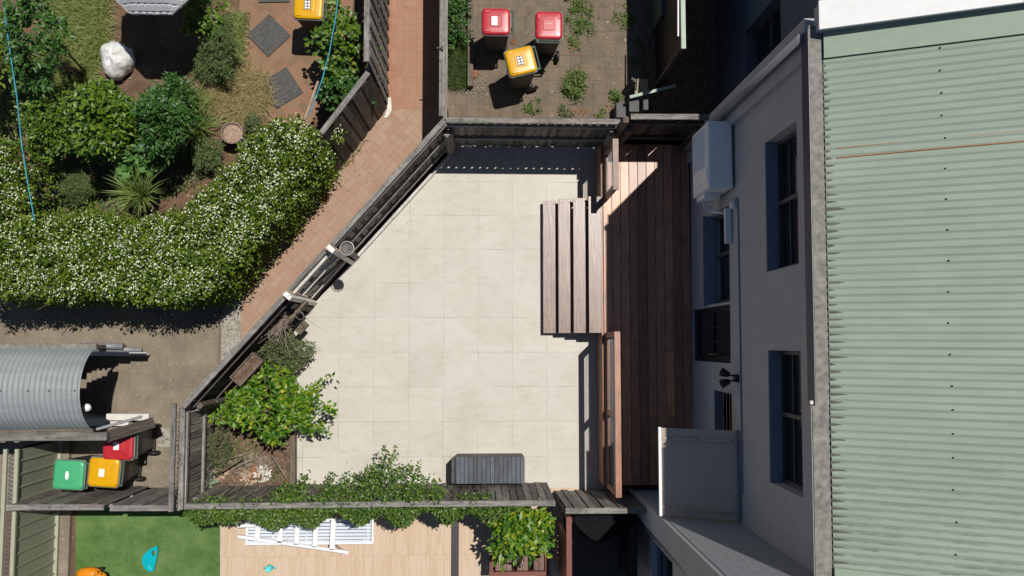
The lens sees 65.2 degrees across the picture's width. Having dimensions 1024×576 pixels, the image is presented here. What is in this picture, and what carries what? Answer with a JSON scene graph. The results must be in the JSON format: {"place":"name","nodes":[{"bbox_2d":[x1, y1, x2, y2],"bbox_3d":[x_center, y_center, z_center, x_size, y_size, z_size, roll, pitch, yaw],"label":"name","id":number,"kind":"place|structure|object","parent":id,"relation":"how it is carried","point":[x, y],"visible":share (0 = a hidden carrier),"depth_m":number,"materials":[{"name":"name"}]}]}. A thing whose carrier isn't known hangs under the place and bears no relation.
{"place":"outdoors","nodes":[
{"label":"outdoors","id":0,"kind":"place"},
{"bbox_2d":[26,0,121,100],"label":"tall grass","id":1,"kind":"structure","parent":0,"point":[88,21],"depth_m":13.82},
{"bbox_2d":[99,157,165,217],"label":"spiky plant","id":2,"kind":"object","parent":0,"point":[138,193],"visible":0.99,"depth_m":12.73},
{"bbox_2d":[198,333,290,487],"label":"garden bed soil","id":3,"kind":"structure","parent":0,"point":[279,454],"depth_m":13.53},
{"bbox_2d":[206,424,234,474],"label":"wispy bush","id":4,"kind":"object","parent":3,"relation":"on","point":[215,437],"visible":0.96,"depth_m":13.06,"materials":[{"name":"green plant"}]},
{"bbox_2d":[207,359,339,447],"bbox_3d":[-3.838,1.852,12.972,2.074,1.326,1.377,13,86,-1],"label":"lemon tree","id":5,"kind":"object","parent":3,"relation":"on","point":[289,401],"visible":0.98,"depth_m":12.73,"materials":[{"name":"green plant"}]},
{"bbox_2d":[290,386,296,485],"bbox_3d":[-3.684,2.499,13.486,0.085,0.160,1.709,-1,86,-2],"label":"edging sleeper","id":6,"kind":"object","parent":3,"relation":"on","point":[293,455],"visible":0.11,"depth_m":13.40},
{"bbox_2d":[232,0,352,126],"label":"garden brick paving","id":7,"kind":"structure","parent":0,"point":[296,60],"depth_m":14.08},
{"bbox_2d":[198,11,242,85],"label":"feathery shrub","id":8,"kind":"object","parent":7,"relation":"on","point":[229,51],"visible":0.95,"depth_m":13.37,"materials":[{"name":"green plant"}]},
{"bbox_2d":[229,7,249,70],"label":"short grass","id":9,"kind":"structure","parent":7,"relation":"on","point":[238,29],"depth_m":14.02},
{"bbox_2d":[247,14,290,55],"bbox_3d":[-4.280,-4.449,14.080,0.542,0.020,0.542,-45,89,-4],"label":"rubber mat","id":10,"kind":"object","parent":7,"relation":"on","point":[269,34],"visible":1,"depth_m":14.07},
{"bbox_2d":[261,67,302,108],"bbox_3d":[-4.038,-3.511,14.023,0.542,0.020,0.542,-33,88,-4],"label":"rubber mat","id":11,"kind":"object","parent":7,"relation":"on","point":[284,79],"visible":0.98,"depth_m":14.02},
{"bbox_2d":[293,0,336,42],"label":"wheelie bin","id":12,"kind":"object","parent":7,"relation":"on","point":[308,15],"visible":0.62,"depth_m":13.14,"materials":[{"name":"yellow plastic"}]},
{"bbox_2d":[0,0,683,575],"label":"ground","id":13,"kind":"structure","parent":0,"point":[156,44],"depth_m":13.97,"materials":[{"name":"soil"}]},
{"bbox_2d":[0,9,40,91],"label":"leafy tree","id":14,"kind":"object","parent":13,"relation":"on","point":[5,70],"visible":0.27,"depth_m":12.59,"materials":[{"name":"green plant"}]},
{"bbox_2d":[0,44,59,135],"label":"ground cover","id":15,"kind":"object","parent":13,"relation":"on","point":[2,100],"visible":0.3,"depth_m":13.79,"materials":[{"name":"green plant"}]},
{"bbox_2d":[0,119,76,223],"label":"flowering hedge","id":16,"kind":"object","parent":13,"relation":"on","point":[11,188],"visible":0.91,"depth_m":12.37,"materials":[{"name":"green plant"}]},
{"bbox_2d":[0,0,83,107],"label":"leafy tree","id":17,"kind":"object","parent":13,"relation":"on","point":[16,16],"visible":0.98,"depth_m":12.18,"materials":[{"name":"green plant"}]},
{"bbox_2d":[14,87,76,165],"bbox_3d":[-7.374,-2.600,13.009,1.066,1.702,1.200,38,86,1],"label":"citrus shrub","id":18,"kind":"object","parent":13,"relation":"on","point":[37,125],"visible":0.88,"depth_m":12.54,"materials":[{"name":"green plant"}]},
{"bbox_2d":[36,172,66,196],"bbox_3d":[-7.768,-1.743,13.624,0.489,0.320,0.409,0,86,-2],"label":"bed frame","id":19,"kind":"object","parent":13,"relation":"on","point":[40,194],"visible":0.53,"depth_m":13.47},
{"bbox_2d":[50,168,102,207],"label":"herb clump","id":20,"kind":"object","parent":19,"relation":"in","point":[82,188],"visible":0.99,"depth_m":13.41,"materials":[{"name":"green plant"}]},
{"bbox_2d":[57,75,143,166],"bbox_3d":[-6.276,-2.593,12.854,1.534,2.091,1.417,0,86,-2],"label":"citrus shrub","id":21,"kind":"object","parent":13,"relation":"on","point":[96,109],"visible":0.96,"depth_m":12.23,"materials":[{"name":"green plant"}]},
{"bbox_2d":[80,355,133,425],"bbox_3d":[-8.055,1.767,14.565,3.152,2.314,1.250,0,86,-2],"label":"stairwell","id":22,"kind":"object","parent":13,"relation":"in","point":[105,385],"visible":0.38,"depth_m":14.09,"materials":[{"name":"concrete"}]},
{"bbox_2d":[0,283,220,507],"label":"concrete yard","id":23,"kind":"structure","parent":13,"relation":"on","point":[158,387],"depth_m":13.63,"materials":[{"name":"concrete"}]},
{"bbox_2d":[0,343,125,441],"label":"curved shelter","id":24,"kind":"object","parent":23,"relation":"on","point":[39,391],"visible":1,"depth_m":11.69,"materials":[{"name":"metal"}]},
{"bbox_2d":[92,343,142,351],"bbox_3d":[-6.503,0.967,12.973,0.956,0.180,0.157,0,86,-2],"label":"drain pipe","id":25,"kind":"object","parent":24,"relation":"attached to","point":[115,347],"visible":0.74,"depth_m":12.97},
{"bbox_2d":[105,417,154,441],"bbox_3d":[-5.905,2.190,12.374,0.519,0.621,0.170,-19,87,-3],"label":"sloping board","id":26,"kind":"object","parent":24,"relation":"attached to","point":[131,429],"visible":0.93,"depth_m":12.36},
{"bbox_2d":[58,441,72,575],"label":"concrete kerb","id":27,"kind":"structure","parent":23,"relation":"on","point":[65,544],"depth_m":13.32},
{"bbox_2d":[0,441,61,575],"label":"steel fence","id":28,"kind":"object","parent":27,"relation":"on","point":[34,543],"visible":0.91,"depth_m":12.57,"materials":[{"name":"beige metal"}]},
{"bbox_2d":[52,455,100,490],"bbox_3d":[-6.918,2.958,12.977,0.546,1.019,0.500,3,86,-2],"label":"wheelie bin","id":29,"kind":"object","parent":23,"relation":"on","point":[70,474],"visible":0.62,"depth_m":12.48,"materials":[{"name":"green plastic"}]},
{"bbox_2d":[6,486,148,510],"bbox_3d":[-6.803,3.347,12.655,1.435,1.635,0.170,0,86,-2],"label":"paling fence","id":30,"kind":"object","parent":23,"relation":"on","point":[96,498],"visible":0.83,"depth_m":12.33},
{"bbox_2d":[88,451,147,487],"bbox_3d":[-6.381,2.923,12.998,0.546,1.020,0.500,4,86,-2],"label":"wheelie bin","id":31,"kind":"object","parent":23,"relation":"on","point":[107,473],"visible":0.79,"depth_m":12.51,"materials":[{"name":"yellow plastic"}]},
{"bbox_2d":[103,423,160,460],"bbox_3d":[-6.169,2.509,13.034,0.546,1.020,0.500,0,86,-2],"label":"wheelie bin","id":32,"kind":"object","parent":23,"relation":"on","point":[131,447],"visible":0.72,"depth_m":12.55,"materials":[{"name":"red plastic"}]},
{"bbox_2d":[168,403,222,511],"bbox_3d":[-5.009,2.594,12.782,0.292,1.615,1.600,0,86,-2],"label":"paling fence","id":33,"kind":"object","parent":23,"relation":"on","point":[187,460],"visible":0.86,"depth_m":12.37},
{"bbox_2d":[99,40,135,80],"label":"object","id":34,"kind":"object","parent":13,"relation":"on","point":[118,60],"visible":1,"depth_m":13.62,"materials":[{"name":"white"}]},
{"bbox_2d":[28,138,220,213],"bbox_3d":[-6.696,-1.927,13.798,3.317,0.120,1.412,0,86,-2],"label":"ground cover","id":35,"kind":"object","parent":13,"relation":"on","point":[110,173],"visible":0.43,"depth_m":13.79,"materials":[{"name":"green plant"}]},
{"bbox_2d":[113,137,164,187],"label":"soft leaved plant","id":36,"kind":"object","parent":13,"relation":"on","point":[126,158],"visible":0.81,"depth_m":12.81,"materials":[{"name":"green plant"}]},
{"bbox_2d":[76,488,219,575],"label":"artificial turf","id":37,"kind":"structure","parent":13,"relation":"on","point":[114,543],"depth_m":13.43,"materials":[{"name":"plastic"}]},
{"bbox_2d":[142,545,158,571],"bbox_3d":[-6.044,4.516,13.363,0.248,0.056,0.418,0,86,-2],"label":"rocking board","id":38,"kind":"object","parent":37,"relation":"on","point":[149,560],"visible":1,"depth_m":13.34,"materials":[{"name":"teal plastic"}]},
{"bbox_2d":[110,487,198,510],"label":"paling fence","id":39,"kind":"object","parent":37,"relation":"on","point":[138,502],"visible":0.76,"depth_m":12.24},
{"bbox_2d":[116,0,187,15],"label":"patio umbrella","id":40,"kind":"object","parent":13,"relation":"on","point":[152,7],"visible":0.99,"depth_m":12.26,"materials":[{"name":"fabric"}]},
{"bbox_2d":[128,79,203,168],"bbox_3d":[-5.619,-2.589,12.954,1.086,1.934,1.260,39,86,1],"label":"glossy shrub","id":41,"kind":"object","parent":13,"relation":"on","point":[156,111],"visible":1,"depth_m":12.42,"materials":[{"name":"green plant"}]},
{"bbox_2d":[0,114,348,313],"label":"flowering hedge","id":42,"kind":"object","parent":13,"relation":"on","point":[207,271],"visible":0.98,"depth_m":12.16,"materials":[{"name":"green plant"}]},
{"bbox_2d":[160,71,199,111],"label":"glossy shrub","id":43,"kind":"object","parent":13,"relation":"on","point":[179,87],"visible":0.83,"depth_m":12.96,"materials":[{"name":"green plant"}]},
{"bbox_2d":[160,87,234,161],"bbox_3d":[-5.449,-2.786,13.486,1.432,0.886,1.442,10,86,-1],"label":"striped grass plant","id":44,"kind":"object","parent":13,"relation":"on","point":[197,132],"visible":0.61,"depth_m":13.58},
{"bbox_2d":[179,0,231,44],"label":"lime shrub","id":45,"kind":"object","parent":13,"relation":"on","point":[196,8],"visible":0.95,"depth_m":13.19,"materials":[{"name":"green plant"}]},
{"bbox_2d":[191,137,225,174],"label":"shrub","id":46,"kind":"object","parent":13,"relation":"on","point":[210,155],"visible":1,"depth_m":13.51,"materials":[{"name":"green plant"}]},
{"bbox_2d":[193,51,228,83],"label":"feathery shrub","id":47,"kind":"object","parent":13,"relation":"on","point":[199,62],"visible":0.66,"depth_m":13.57,"materials":[{"name":"green plant"}]},
{"bbox_2d":[182,12,270,125],"bbox_3d":[-4.989,-3.804,14.003,1.547,0.081,1.998,-9,86,-3],"label":"ground cover","id":48,"kind":"object","parent":13,"relation":"on","point":[192,53],"visible":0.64,"depth_m":13.99,"materials":[{"name":"green plant"}]},
{"bbox_2d":[221,283,240,360],"bbox_3d":[-4.815,0.760,13.712,0.326,0.001,1.752,-1,86,-2],"label":"pebble strip","id":49,"kind":"object","parent":13,"relation":"on","point":[230,328],"visible":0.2,"depth_m":13.72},
{"bbox_2d":[220,122,243,143],"bbox_3d":[-4.771,-2.630,13.774,0.380,0.351,0.380,0,86,-2],"label":"clay pot","id":50,"kind":"object","parent":13,"relation":"on","point":[232,132],"visible":0.96,"depth_m":13.63,"materials":[{"name":"ceramic"}]},
{"bbox_2d":[195,59,281,130],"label":"dry grass","id":51,"kind":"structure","parent":13,"relation":"on","point":[239,99],"depth_m":13.92,"materials":[{"name":"plant"}]},
{"bbox_2d":[181,295,313,409],"bbox_3d":[-4.167,1.046,12.840,0.169,1.775,2.233,42,86,1],"label":"paling fence","id":52,"kind":"object","parent":13,"relation":"on","point":[213,386],"visible":0.71,"depth_m":12.31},
{"bbox_2d":[230,352,264,385],"bbox_3d":[-4.166,1.279,12.610,0.220,0.180,0.520,41,86,1],"label":"planter box","id":53,"kind":"object","parent":52,"relation":"attached to","point":[247,368],"visible":1,"depth_m":12.56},
{"bbox_2d":[268,294,307,335],"bbox_3d":[-3.609,0.434,12.840,0.220,0.180,0.720,41,86,1],"label":"planter box","id":54,"kind":"object","parent":52,"relation":"attached to","point":[303,305],"visible":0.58,"depth_m":12.78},
{"bbox_2d":[258,294,323,353],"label":"dead twigs","id":55,"kind":"object","parent":54,"relation":"in","point":[280,324],"visible":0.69,"depth_m":12.69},
{"bbox_2d":[242,110,264,139],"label":"shrub","id":56,"kind":"object","parent":13,"relation":"on","point":[254,121],"visible":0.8,"depth_m":13.69,"materials":[{"name":"green plant"}]},
{"bbox_2d":[257,325,317,380],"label":"dry bush","id":57,"kind":"object","parent":13,"relation":"on","point":[268,350],"visible":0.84,"depth_m":13.01,"materials":[{"name":"green plant"}]},
{"bbox_2d":[229,71,386,288],"bbox_3d":[-3.444,-1.710,13.182,0.270,1.528,4.036,37,86,1],"label":"paling fence","id":58,"kind":"object","parent":13,"relation":"on","point":[356,115],"visible":0.53,"depth_m":13.19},
{"bbox_2d":[304,0,381,83],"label":"hibiscus shrub","id":59,"kind":"object","parent":13,"relation":"on","point":[347,28],"visible":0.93,"depth_m":12.99,"materials":[{"name":"green plant"}]},
{"bbox_2d":[314,59,375,110],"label":"hibiscus shrub","id":60,"kind":"object","parent":13,"relation":"on","point":[331,95],"visible":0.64,"depth_m":13.03,"materials":[{"name":"green plant"}]},
{"bbox_2d":[364,0,389,103],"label":"paling fence","id":61,"kind":"object","parent":13,"relation":"on","point":[369,39],"visible":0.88,"depth_m":13.19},
{"bbox_2d":[387,0,447,108],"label":"brick lane","id":62,"kind":"structure","parent":13,"relation":"on","point":[415,55],"depth_m":14.16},
{"bbox_2d":[387,0,392,107],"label":"brick edging","id":63,"kind":"object","parent":62,"relation":"on","point":[390,57],"visible":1,"depth_m":14.15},
{"bbox_2d":[563,493,637,575],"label":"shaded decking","id":64,"kind":"object","parent":13,"relation":"on","point":[591,558],"depth_m":13.67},
{"bbox_2d":[566,493,626,542],"bbox_3d":[1.372,3.834,13.174,1.080,1.090,0.730,0,86,-2],"label":"covered barbecue","id":65,"kind":"object","parent":64,"relation":"on","point":[598,528],"visible":0.48,"depth_m":12.68,"materials":[{"name":"fabric"}]},
{"bbox_2d":[619,520,635,575],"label":"slatted gate","id":66,"kind":"structure","parent":64,"relation":"on","point":[627,565],"depth_m":12.95,"materials":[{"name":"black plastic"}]},
{"bbox_2d":[618,114,708,146],"bbox_3d":[2.389,-2.514,13.219,1.238,1.983,0.171,0,86,-2],"label":"paling fence","id":67,"kind":"object","parent":13,"relation":"on","point":[655,129],"visible":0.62,"depth_m":12.90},
{"bbox_2d":[641,0,716,127],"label":"shaded yard","id":68,"kind":"structure","parent":13,"relation":"on","point":[691,75],"depth_m":14.32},
{"bbox_2d":[651,0,664,32],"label":"screen","id":69,"kind":"object","parent":68,"relation":"on","point":[657,11],"visible":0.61,"depth_m":13.92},
{"bbox_2d":[655,0,685,86],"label":"green screen","id":70,"kind":"object","parent":68,"relation":"on","point":[670,46],"visible":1,"depth_m":13.23,"materials":[{"name":"green paint"}]},
{"bbox_2d":[629,485,813,575],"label":"adjoining house","id":71,"kind":"structure","parent":13,"relation":"on","point":[667,545],"depth_m":10.15,"materials":[{"name":"paint"}]},
{"bbox_2d":[656,544,672,575],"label":"window","id":72,"kind":"structure","parent":71,"relation":"in","point":[664,565],"depth_m":12.24,"materials":[{"name":"glass"}]},
{"bbox_2d":[715,0,818,105],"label":"neighbour house","id":73,"kind":"structure","parent":13,"relation":"on","point":[750,35],"depth_m":12.74,"materials":[{"name":"grey paint"}]},
{"bbox_2d":[753,3,780,68],"bbox_3d":[3.908,-3.677,11.982,0.061,1.500,0.900,0,86,-2],"label":"window","id":74,"kind":"structure","parent":73,"relation":"in","point":[767,36],"depth_m":12.26,"materials":[{"name":"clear glass"}]},
{"bbox_2d":[241,109,448,338],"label":"brick path","id":75,"kind":"structure","parent":0,"point":[395,137],"depth_m":13.94,"materials":[{"name":"brick"}]},
{"bbox_2d":[283,244,354,305],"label":"timber gate","id":76,"kind":"structure","parent":75,"relation":"on","point":[323,261],"depth_m":12.70,"materials":[{"name":"white paint"}]},
{"bbox_2d":[220,488,628,575],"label":"sandstone paving","id":77,"kind":"structure","parent":0,"point":[420,545],"depth_m":13.55,"materials":[{"name":"stone"}]},
{"bbox_2d":[245,518,373,544],"bbox_3d":[-3.373,4.061,13.423,2.118,0.230,0.427,0,86,-2],"label":"sun lounger","id":78,"kind":"object","parent":77,"relation":"on","point":[353,534],"visible":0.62,"depth_m":13.32,"materials":[{"name":"white plastic"}]},
{"bbox_2d":[238,518,348,553],"bbox_3d":[-3.604,4.097,13.197,1.821,0.070,0.585,0,86,-2],"label":"step ladder","id":79,"kind":"object","parent":78,"relation":"on","point":[296,543],"visible":0.77,"depth_m":13.18,"materials":[{"name":"white metal"}]},
{"bbox_2d":[451,499,458,575],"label":"strip drain","id":80,"kind":"object","parent":77,"relation":"on","point":[455,550],"visible":0.67,"depth_m":13.58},
{"bbox_2d":[489,545,549,575],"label":"slatted planter","id":81,"kind":"object","parent":77,"relation":"on","point":[541,565],"visible":0.62,"depth_m":13.11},
{"bbox_2d":[486,506,557,573],"bbox_3d":[0.137,3.942,12.701,1.249,1.066,1.297,0,86,-2],"label":"potted shrub","id":82,"kind":"object","parent":81,"relation":"in","point":[517,536],"visible":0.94,"depth_m":12.47,"materials":[{"name":"green plant"}]},
{"bbox_2d":[558,505,571,575],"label":"timber screen","id":83,"kind":"object","parent":77,"relation":"on","point":[564,554],"visible":0.81,"depth_m":12.38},
{"bbox_2d":[555,489,646,513],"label":"paling fence","id":84,"kind":"object","parent":77,"relation":"on","point":[628,503],"visible":0.96,"depth_m":12.60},
{"bbox_2d":[292,146,606,487],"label":"patio paving","id":85,"kind":"structure","parent":0,"point":[476,360],"depth_m":13.84,"materials":[{"name":"beige tile"}]},
{"bbox_2d":[184,482,554,509],"bbox_3d":[-2.138,3.347,12.806,5.540,1.668,0.180,0,86,-2],"label":"paling fence","id":86,"kind":"object","parent":85,"relation":"on","point":[543,491],"visible":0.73,"depth_m":12.22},
{"bbox_2d":[182,444,525,532],"bbox_3d":[-2.370,3.134,12.557,5.172,1.725,1.366,0,86,-2],"label":"climbing vine","id":87,"kind":"object","parent":86,"relation":"attached to","point":[312,518],"visible":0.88,"depth_m":12.16,"materials":[{"name":"green plant"}]},
{"bbox_2d":[330,119,453,260],"bbox_3d":[-1.887,-1.528,13.101,0.173,1.775,2.580,41,86,1],"label":"paling fence","id":88,"kind":"object","parent":85,"relation":"on","point":[395,188],"visible":0.94,"depth_m":12.89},
{"bbox_2d":[352,154,449,261],"bbox_3d":[-1.890,-1.425,13.924,0.050,0.100,2.602,41,86,1],"label":"plinth board","id":89,"kind":"object","parent":85,"relation":"on","point":[403,205],"visible":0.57,"depth_m":13.89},
{"bbox_2d":[451,453,524,483],"bbox_3d":[-0.406,3.037,13.475,1.221,0.442,0.440,0,86,-2],"label":"storage bench","id":90,"kind":"object","parent":85,"relation":"on","point":[489,468],"visible":1,"depth_m":13.26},
{"bbox_2d":[444,117,619,154],"bbox_3d":[0.292,-2.495,13.278,2.753,1.712,0.172,0,86,-2],"label":"paling fence","id":91,"kind":"object","parent":85,"relation":"on","point":[515,132],"visible":0.91,"depth_m":13.10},
{"bbox_2d":[543,196,602,332],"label":"timber steps","id":92,"kind":"structure","parent":85,"relation":"on","point":[593,204],"depth_m":13.63,"materials":[{"name":"wood"}]},
{"bbox_2d":[596,144,692,484],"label":"timber deck","id":93,"kind":"structure","parent":85,"relation":"on","point":[646,287],"depth_m":13.42,"materials":[{"name":"brown wood"}]},
{"bbox_2d":[604,139,618,199],"bbox_3d":[1.623,-1.926,13.082,0.095,0.900,0.820,0,86,-2],"label":"deck railing","id":94,"kind":"object","parent":93,"relation":"on","point":[612,150],"visible":1,"depth_m":12.68,"materials":[{"name":"brown wood"}]},
{"bbox_2d":[606,331,621,497],"bbox_3d":[1.623,1.979,12.810,0.095,0.900,2.550,0,86,-2],"label":"deck railing","id":95,"kind":"object","parent":93,"relation":"on","point":[614,487],"visible":1,"depth_m":12.44,"materials":[{"name":"brown wood"}]},
{"bbox_2d":[448,30,473,91],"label":"strip grass","id":96,"kind":"structure","parent":0,"point":[455,57],"depth_m":14.09,"materials":[{"name":"green plant"}]},
{"bbox_2d":[447,0,686,130],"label":"yard paving","id":97,"kind":"structure","parent":0,"point":[605,71],"depth_m":14.25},
{"bbox_2d":[439,0,447,119],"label":"paling fence","id":98,"kind":"object","parent":97,"relation":"on","point":[443,54],"visible":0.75,"depth_m":12.72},
{"bbox_2d":[448,0,475,49],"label":"strip shrub","id":99,"kind":"object","parent":97,"relation":"on","point":[453,4],"visible":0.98,"depth_m":13.83,"materials":[{"name":"green plant"}]},
{"bbox_2d":[467,0,472,87],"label":"edging sleeper","id":100,"kind":"object","parent":97,"relation":"on","point":[470,65],"visible":0.93,"depth_m":14.04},
{"bbox_2d":[481,8,513,56],"bbox_3d":[-0.256,-4.380,13.727,0.546,1.020,0.500,0,86,-2],"label":"wheelie bin","id":101,"kind":"object","parent":97,"relation":"on","point":[496,30],"visible":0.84,"depth_m":13.24,"materials":[{"name":"red plastic"}]},
{"bbox_2d":[504,45,540,91],"bbox_3d":[0.155,-3.723,13.695,0.546,1.022,0.500,-14,87,-3],"label":"wheelie bin","id":102,"kind":"object","parent":97,"relation":"on","point":[522,68],"visible":1,"depth_m":13.21,"materials":[{"name":"yellow plastic"}]},
{"bbox_2d":[533,11,562,61],"bbox_3d":[0.595,-4.299,13.753,0.500,1.018,0.546,0,86,-2],"label":"wheelie bin","id":103,"kind":"object","parent":97,"relation":"on","point":[548,32],"visible":0.88,"depth_m":13.27,"materials":[{"name":"red plastic"}]},
{"bbox_2d":[559,65,588,103],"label":"weed clump","id":104,"kind":"object","parent":97,"relation":"on","point":[572,85],"visible":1,"depth_m":14.15,"materials":[{"name":"green plant"}]},
{"bbox_2d":[564,1,599,51],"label":"weed clump","id":105,"kind":"object","parent":97,"relation":"on","point":[582,24],"visible":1,"depth_m":14.27,"materials":[{"name":"green plant"}]},
{"bbox_2d":[680,0,1023,575],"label":"terrace house","id":106,"kind":"structure","parent":0,"point":[857,305],"depth_m":8.04,"materials":[{"name":"grey paint"}]},
{"bbox_2d":[658,427,740,522],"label":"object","id":107,"kind":"structure","parent":106,"relation":"attached to","point":[699,475],"depth_m":11.01,"materials":[{"name":"white paint"}]},
{"bbox_2d":[691,121,732,213],"bbox_3d":[2.890,-1.675,11.739,0.371,1.164,1.259,0,86,-2],"label":"air conditioner","id":108,"kind":"object","parent":106,"relation":"attached to","point":[711,146],"visible":1,"depth_m":11.20,"materials":[{"name":"white metal"}]},
{"bbox_2d":[695,305,730,362],"bbox_3d":[3.095,0.720,12.359,0.107,2.080,0.840,1,86,-2],"label":"door","id":109,"kind":"structure","parent":106,"relation":"in","point":[712,325],"depth_m":12.33,"materials":[{"name":"black glass"}]},
{"bbox_2d":[702,214,729,305],"bbox_3d":[3.147,-0.460,11.968,0.276,1.133,1.420,1,86,-2],"label":"window","id":110,"kind":"structure","parent":106,"relation":"in","point":[708,223],"depth_m":12.48,"materials":[{"name":"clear glass"}]},
{"bbox_2d":[714,390,731,429],"bbox_3d":[3.151,2.038,11.634,0.178,0.853,1.050,1,86,-2],"label":"window","id":111,"kind":"structure","parent":106,"relation":"in","point":[722,400],"depth_m":12.02,"materials":[{"name":"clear glass"}]},
{"bbox_2d":[764,129,798,271],"bbox_3d":[3.268,-1.039,9.435,0.212,0.993,1.615,1,86,-2],"label":"window","id":112,"kind":"structure","parent":106,"relation":"in","point":[781,182],"depth_m":9.85,"materials":[{"name":"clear glass"}]},
{"bbox_2d":[768,350,802,491],"bbox_3d":[3.250,1.525,9.256,0.212,0.993,1.595,1,86,-2],"label":"window","id":113,"kind":"structure","parent":106,"relation":"in","point":[784,367],"depth_m":9.67,"materials":[{"name":"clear glass"}]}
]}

